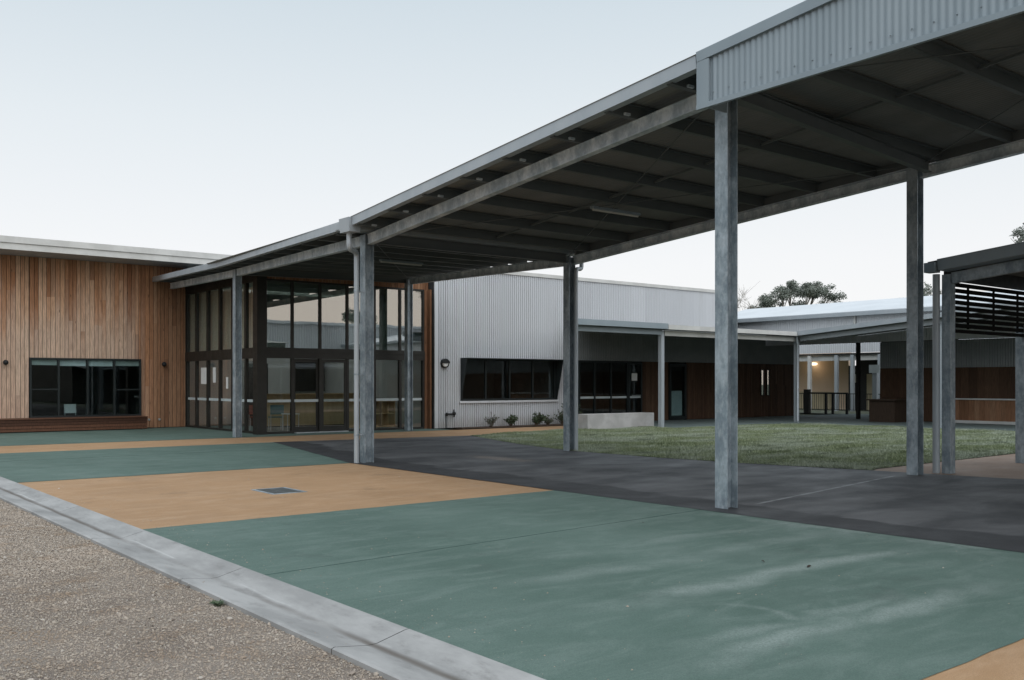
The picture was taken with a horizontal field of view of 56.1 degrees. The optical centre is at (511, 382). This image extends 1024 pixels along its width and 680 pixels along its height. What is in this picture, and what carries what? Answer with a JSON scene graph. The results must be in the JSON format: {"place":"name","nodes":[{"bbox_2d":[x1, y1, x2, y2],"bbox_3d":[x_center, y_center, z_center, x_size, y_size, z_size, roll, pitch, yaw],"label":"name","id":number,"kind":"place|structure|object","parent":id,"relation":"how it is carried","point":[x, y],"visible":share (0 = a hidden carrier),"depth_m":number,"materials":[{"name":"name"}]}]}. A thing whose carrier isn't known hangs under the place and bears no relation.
{"place":"outdoors","nodes":[
{"label":"outdoors","id":0,"kind":"place"},
{"bbox_2d":[0,442,348,482],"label":"painted pavement","id":1,"kind":"structure","parent":0,"point":[57,465],"depth_m":19.42,"materials":[{"name":"green paint"}]},
{"bbox_2d":[0,448,696,574],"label":"pavement joint","id":2,"kind":"object","parent":1,"relation":"on","point":[407,553],"visible":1,"depth_m":9.82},
{"bbox_2d":[0,499,388,679],"bbox_3d":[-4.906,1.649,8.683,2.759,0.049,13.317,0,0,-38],"label":"gravel","id":3,"kind":"structure","parent":0,"point":[29,553],"depth_m":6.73,"materials":[{"name":"grey gravel"}]},
{"bbox_2d":[210,599,224,606],"bbox_3d":[-2.187,1.639,7.144,0.126,0.032,0.187,0,0,-38],"label":"weed","id":4,"kind":"object","parent":3,"relation":"on","point":[217,603],"visible":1,"depth_m":7.16,"materials":[{"name":"green plant"}]},
{"bbox_2d":[0,427,446,445],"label":"painted pavement","id":5,"kind":"structure","parent":0,"point":[94,436],"depth_m":28.96,"materials":[{"name":"green paint"}]},
{"bbox_2d":[0,416,147,432],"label":"timber bench","id":6,"kind":"object","parent":5,"relation":"on","point":[23,425],"visible":0.99,"depth_m":31.46,"materials":[{"name":"brown wood"}]},
{"bbox_2d":[249,363,267,425],"bbox_3d":[-9.380,0.440,35.325,0.600,2.280,0.630,0,0,-38],"label":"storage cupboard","id":7,"kind":"object","parent":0,"point":[250,381],"visible":0.11,"depth_m":35.06,"materials":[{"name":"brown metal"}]},
{"bbox_2d":[0,426,562,452],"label":"painted pavement","id":8,"kind":"structure","parent":0,"point":[90,446],"depth_m":26.53,"materials":[{"name":"orange paint"}]},
{"bbox_2d":[19,463,551,528],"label":"painted pavement","id":9,"kind":"structure","parent":0,"point":[196,497],"depth_m":14.11,"materials":[{"name":"orange paint"}]},
{"bbox_2d":[251,487,306,494],"bbox_3d":[-3.442,1.607,14.174,0.540,0.027,0.770,0,0,-38],"label":"drain grate","id":10,"kind":"object","parent":9,"relation":"in","point":[281,490],"visible":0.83,"depth_m":14.19,"materials":[{"name":"metal"}]},
{"bbox_2d":[454,424,562,428],"bbox_3d":[0.422,1.585,35.091,5.750,0.030,0.700,0,0,-38],"label":"mulch bed","id":11,"kind":"object","parent":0,"point":[508,426],"visible":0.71,"depth_m":34.33,"materials":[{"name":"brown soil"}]},
{"bbox_2d":[484,410,499,426],"bbox_3d":[-0.722,1.284,34.146,0.672,0.582,0.257,0,0,-38],"label":"shrub","id":12,"kind":"object","parent":11,"relation":"on","point":[490,421],"visible":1,"depth_m":34.14,"materials":[{"name":"green plant"}]},
{"bbox_2d":[503,415,517,425],"bbox_3d":[-0.009,1.353,34.628,0.719,0.444,0.361,0,0,-38],"label":"shrub","id":13,"kind":"object","parent":11,"relation":"on","point":[511,420],"visible":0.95,"depth_m":34.64,"materials":[{"name":"green plant"}]},
{"bbox_2d":[531,411,549,424],"bbox_3d":[1.045,1.309,35.386,0.881,0.535,0.384,0,0,-38],"label":"shrub","id":14,"kind":"object","parent":11,"relation":"on","point":[536,419],"visible":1,"depth_m":35.34,"materials":[{"name":"green plant"}]},
{"bbox_2d":[544,417,552,424],"bbox_3d":[1.372,1.401,35.758,0.572,0.351,0.252,0,0,-38],"label":"shrub","id":15,"kind":"object","parent":11,"relation":"on","point":[549,421],"visible":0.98,"depth_m":35.74,"materials":[{"name":"green plant"}]},
{"bbox_2d":[554,403,562,423],"bbox_3d":[1.942,1.175,36.147,0.863,0.801,0.370,0,0,-38],"label":"shrub","id":16,"kind":"object","parent":11,"relation":"on","point":[560,417],"visible":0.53,"depth_m":36.11,"materials":[{"name":"green plant"}]},
{"bbox_2d":[0,0,1023,365],"label":"sky","id":17,"kind":"structure","parent":0,"point":[227,127],"materials":[{"name":"white"}]},
{"bbox_2d":[101,413,1014,634],"bbox_3d":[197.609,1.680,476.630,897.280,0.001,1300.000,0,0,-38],"label":"ground","id":18,"kind":"structure","parent":0,"point":[643,456],"depth_m":30.49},
{"bbox_2d":[0,477,544,679],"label":"kerb","id":19,"kind":"structure","parent":18,"relation":"on","point":[306,615],"depth_m":7.00,"materials":[{"name":"concrete"}]},
{"bbox_2d":[7,492,393,649],"bbox_3d":[-11.935,1.665,19.895,0.590,0.001,66.000,0,0,-38],"label":"kerb joint filler","id":20,"kind":"object","parent":19,"relation":"on","point":[232,571],"depth_m":8.16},
{"bbox_2d":[0,235,793,436],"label":"school building","id":21,"kind":"structure","parent":18,"relation":"on","point":[91,329],"depth_m":34.49,"materials":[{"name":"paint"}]},
{"bbox_2d":[64,404,75,414],"bbox_3d":[-15.042,1.160,32.961,0.460,0.840,0.440,0,0,32],"label":"chair","id":22,"kind":"object","parent":21,"relation":"on","point":[69,408],"visible":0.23,"depth_m":33.06,"materials":[{"name":"metal"}]},
{"bbox_2d":[29,357,140,417],"bbox_3d":[-14.382,0.165,32.490,3.560,1.970,0.120,0,0,-39],"label":"window","id":23,"kind":"structure","parent":21,"relation":"in","point":[87,362],"depth_m":32.44,"materials":[{"name":"black metal"}]},
{"bbox_2d":[201,368,205,383],"bbox_3d":[-10.691,-0.235,33.343,0.003,0.570,0.600,0,0,-38],"label":"notice","id":24,"kind":"object","parent":21,"relation":"attached to","point":[203,375],"visible":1,"depth_m":33.39,"materials":[{"name":"paper"}]},
{"bbox_2d":[213,367,215,382],"bbox_3d":[-10.115,-0.260,32.619,0.003,0.520,0.250,0,0,-38],"label":"notice","id":25,"kind":"object","parent":21,"relation":"attached to","point":[214,374],"visible":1,"depth_m":32.60,"materials":[{"name":"paper"}]},
{"bbox_2d":[249,405,252,429],"bbox_3d":[-8.515,1.160,31.933,0.440,0.840,0.460,0,0,-9],"label":"chair","id":26,"kind":"object","parent":21,"relation":"on","point":[250,410],"visible":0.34,"depth_m":31.70,"materials":[{"name":"metal"}]},
{"bbox_2d":[268,405,283,430],"bbox_3d":[-7.841,1.160,31.893,0.440,0.840,0.460,0,0,-24],"label":"chair","id":27,"kind":"object","parent":21,"relation":"on","point":[276,409],"visible":0.97,"depth_m":31.70,"materials":[{"name":"metal"}]},
{"bbox_2d":[281,413,299,430],"bbox_3d":[-7.279,1.298,31.553,0.450,0.565,0.450,0,0,-38],"label":"side table","id":28,"kind":"object","parent":21,"relation":"on","point":[287,414],"visible":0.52,"depth_m":31.51,"materials":[{"name":"white plastic"}]},
{"bbox_2d":[294,359,317,430],"bbox_3d":[-6.568,0.388,30.554,0.870,2.275,0.050,0,0,-39],"label":"sliding door","id":29,"kind":"structure","parent":21,"relation":"in","point":[295,360],"depth_m":30.63,"materials":[{"name":"brown metal"}]},
{"bbox_2d":[295,362,324,390],"bbox_3d":[-8.180,-0.275,38.676,1.350,1.250,0.120,0,0,-38],"label":"pinboard","id":30,"kind":"object","parent":21,"relation":"attached to","point":[305,376],"visible":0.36,"depth_m":38.53,"materials":[{"name":"black fabric"}]},
{"bbox_2d":[267,393,359,426],"bbox_3d":[-7.474,0.990,35.340,4.000,1.180,0.780,0,0,-38],"label":"reception desk","id":31,"kind":"object","parent":21,"relation":"on","point":[333,413],"visible":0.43,"depth_m":34.99,"materials":[{"name":"brown wood"}]},
{"bbox_2d":[322,359,345,429],"bbox_3d":[-5.778,0.388,31.118,0.890,2.275,0.050,0,0,-39],"label":"sliding door","id":32,"kind":"structure","parent":21,"relation":"in","point":[323,360],"depth_m":31.09,"materials":[{"name":"brown metal"}]},
{"bbox_2d":[349,401,395,427],"bbox_3d":[-4.985,1.105,34.138,1.700,0.950,0.440,0,0,-38],"label":"cabinet","id":33,"kind":"object","parent":21,"relation":"on","point":[385,413],"visible":0.47,"depth_m":34.41,"materials":[{"name":"brown wood"}]},
{"bbox_2d":[440,359,449,367],"bbox_3d":[-2.317,-0.670,33.322,0.330,0.330,0.140,0,0,-38],"label":"bulkhead light","id":34,"kind":"object","parent":21,"relation":"attached to","point":[444,363],"visible":1,"depth_m":33.27,"materials":[{"name":"black metal"}]},
{"bbox_2d":[445,410,455,427],"bbox_3d":[-2.133,1.260,33.435,0.412,0.640,0.137,0,0,-32],"label":"garden tap","id":35,"kind":"object","parent":21,"relation":"attached to","point":[453,413],"visible":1,"depth_m":33.38,"materials":[{"name":"metal"}]},
{"bbox_2d":[459,358,562,402],"bbox_3d":[0.031,-0.073,35.068,4.590,1.595,0.490,0,0,-39],"label":"box window","id":36,"kind":"structure","parent":21,"relation":"in","point":[557,363],"depth_m":35.22,"materials":[{"name":"black metal"}]},
{"bbox_2d":[578,361,627,413],"bbox_3d":[3.636,0.345,38.159,2.700,2.390,0.100,0,0,-39],"label":"window","id":37,"kind":"structure","parent":21,"relation":"in","point":[594,397],"depth_m":38.09,"materials":[{"name":"black metal"}]},
{"bbox_2d":[632,373,636,380],"bbox_3d":[5.004,-0.230,39.234,0.320,0.300,0.003,0,0,-38],"label":"notice","id":38,"kind":"object","parent":21,"relation":"attached to","point":[634,376],"visible":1,"depth_m":39.23,"materials":[{"name":"paper"}]},
{"bbox_2d":[628,362,641,412],"bbox_3d":[5.046,0.370,39.237,0.810,2.380,0.148,0,0,-39],"label":"glazed door","id":39,"kind":"structure","parent":21,"relation":"in","point":[633,396],"depth_m":39.21,"materials":[{"name":"black metal"}]},
{"bbox_2d":[668,364,686,419],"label":"glazed door","id":40,"kind":"structure","parent":21,"relation":"in","point":[674,397],"depth_m":40.91,"materials":[{"name":"black metal"}]},
{"bbox_2d":[761,370,763,395],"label":"window","id":41,"kind":"structure","parent":21,"relation":"in","point":[761,370],"depth_m":44.45,"materials":[{"name":"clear glass"}]},
{"bbox_2d":[766,370,769,394],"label":"window","id":42,"kind":"structure","parent":21,"relation":"in","point":[767,371],"depth_m":44.74,"materials":[{"name":"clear glass"}]},
{"bbox_2d":[738,281,767,311],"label":"bare tree","id":43,"kind":"object","parent":18,"relation":"on","point":[758,302],"visible":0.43,"depth_m":84.96,"materials":[{"name":"grey plant"}]},
{"bbox_2d":[748,279,847,308],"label":"eucalyptus tree","id":44,"kind":"object","parent":18,"relation":"on","point":[809,291],"visible":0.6,"depth_m":89.05,"materials":[{"name":"green plant"}]},
{"bbox_2d":[898,282,941,297],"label":"eucalyptus tree","id":45,"kind":"object","parent":18,"relation":"on","point":[927,291],"visible":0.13,"depth_m":79.89,"materials":[{"name":"green plant"}]},
{"bbox_2d":[1008,223,1023,242],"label":"eucalyptus tree","id":46,"kind":"object","parent":18,"relation":"on","point":[1020,233],"visible":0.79,"depth_m":59.75,"materials":[{"name":"green plant"}]},
{"bbox_2d":[143,490,1023,679],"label":"painted pavement","id":47,"kind":"structure","parent":0,"point":[865,615],"depth_m":7.59,"materials":[{"name":"green paint"}]},
{"bbox_2d":[38,476,1008,679],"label":"grit","id":48,"kind":"object","parent":47,"relation":"on","point":[452,577],"visible":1,"depth_m":8.37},
{"bbox_2d":[275,436,1023,551],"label":"asphalt path","id":49,"kind":"structure","parent":0,"point":[987,512],"depth_m":14.85,"materials":[{"name":"grey asphalt"}]},
{"bbox_2d":[152,0,1023,508],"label":"covered walkway","id":50,"kind":"structure","parent":49,"relation":"on","point":[806,104],"depth_m":15.52,"materials":[{"name":"metal"}]},
{"bbox_2d":[379,259,422,265],"bbox_3d":[-2.790,-3.039,24.230,1.250,0.105,0.100,0,0,-38],"label":"batten light","id":51,"kind":"object","parent":50,"relation":"attached to","point":[401,262],"visible":1,"depth_m":24.18,"materials":[{"name":"plastic"}]},
{"bbox_2d":[590,206,640,216],"bbox_3d":[1.972,-3.256,18.244,1.250,0.105,0.100,0,0,-38],"label":"batten light","id":52,"kind":"object","parent":50,"relation":"attached to","point":[614,211],"visible":1,"depth_m":18.19,"materials":[{"name":"plastic"}]},
{"bbox_2d":[471,423,1014,469],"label":"lawn","id":53,"kind":"structure","parent":0,"point":[888,463],"depth_m":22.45,"materials":[{"name":"plant"}]},
{"bbox_2d":[578,412,653,428],"bbox_3d":[3.637,1.340,33.700,3.250,0.520,0.620,0,0,-38],"label":"concrete bench","id":54,"kind":"object","parent":53,"relation":"on","point":[610,420],"visible":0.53,"depth_m":33.29,"materials":[{"name":"grey concrete"}]},
{"bbox_2d":[799,408,868,413],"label":"path","id":55,"kind":"structure","parent":0,"point":[840,411],"depth_m":53.01,"materials":[{"name":"grey concrete"}]},
{"bbox_2d":[799,393,879,410],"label":"railing","id":56,"kind":"object","parent":55,"relation":"on","point":[834,401],"visible":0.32,"depth_m":51.94,"materials":[{"name":"black metal"}]},
{"bbox_2d":[738,290,1023,424],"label":"classroom block","id":57,"kind":"structure","parent":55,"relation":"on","point":[984,381],"depth_m":39.22,"materials":[{"name":"metal"}]},
{"bbox_2d":[869,365,879,372],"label":"sign panel","id":58,"kind":"object","parent":57,"relation":"attached to","point":[874,368],"visible":1,"depth_m":49.56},
{"bbox_2d":[654,414,1014,430],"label":"verandah floor","id":59,"kind":"structure","parent":0,"point":[847,419],"depth_m":38.21,"materials":[{"name":"concrete"}]},
{"bbox_2d":[578,301,1023,427],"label":"verandah","id":60,"kind":"object","parent":59,"relation":"on","point":[856,329],"visible":0.76,"depth_m":35.14,"materials":[{"name":"paint"}]},
{"bbox_2d":[866,399,906,422],"bbox_3d":[15.210,1.129,38.868,1.100,0.918,1.300,0,0,-38],"label":"servery counter","id":61,"kind":"object","parent":59,"relation":"on","point":[888,410],"visible":0.93,"depth_m":38.49,"materials":[{"name":"brown wood"}]},
{"bbox_2d":[799,337,1014,410],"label":"building","id":62,"kind":"structure","parent":0,"point":[833,369],"depth_m":55.80,"materials":[{"name":"metal"}]},
{"bbox_2d":[849,366,855,409],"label":"dark door","id":63,"kind":"structure","parent":62,"relation":"in","point":[849,366],"depth_m":56.80,"materials":[{"name":"brown metal"}]},
{"bbox_2d":[861,360,877,409],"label":"doorway","id":64,"kind":"structure","parent":62,"relation":"in","point":[865,364],"depth_m":56.05,"materials":[{"name":"black metal"}]},
{"bbox_2d":[874,454,1023,478],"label":"tan path","id":65,"kind":"structure","parent":0,"point":[1003,466],"depth_m":17.85,"materials":[{"name":"concrete"}]},
{"bbox_2d":[924,242,1023,473],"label":"slatted shelter","id":66,"kind":"object","parent":65,"relation":"on","point":[1000,267],"visible":1,"depth_m":16.90,"materials":[{"name":"metal"}]},
{"bbox_2d":[921,638,1023,679],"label":"painted pavement","id":67,"kind":"structure","parent":0,"point":[1006,662],"depth_m":5.39,"materials":[{"name":"orange paint"}]}
]}

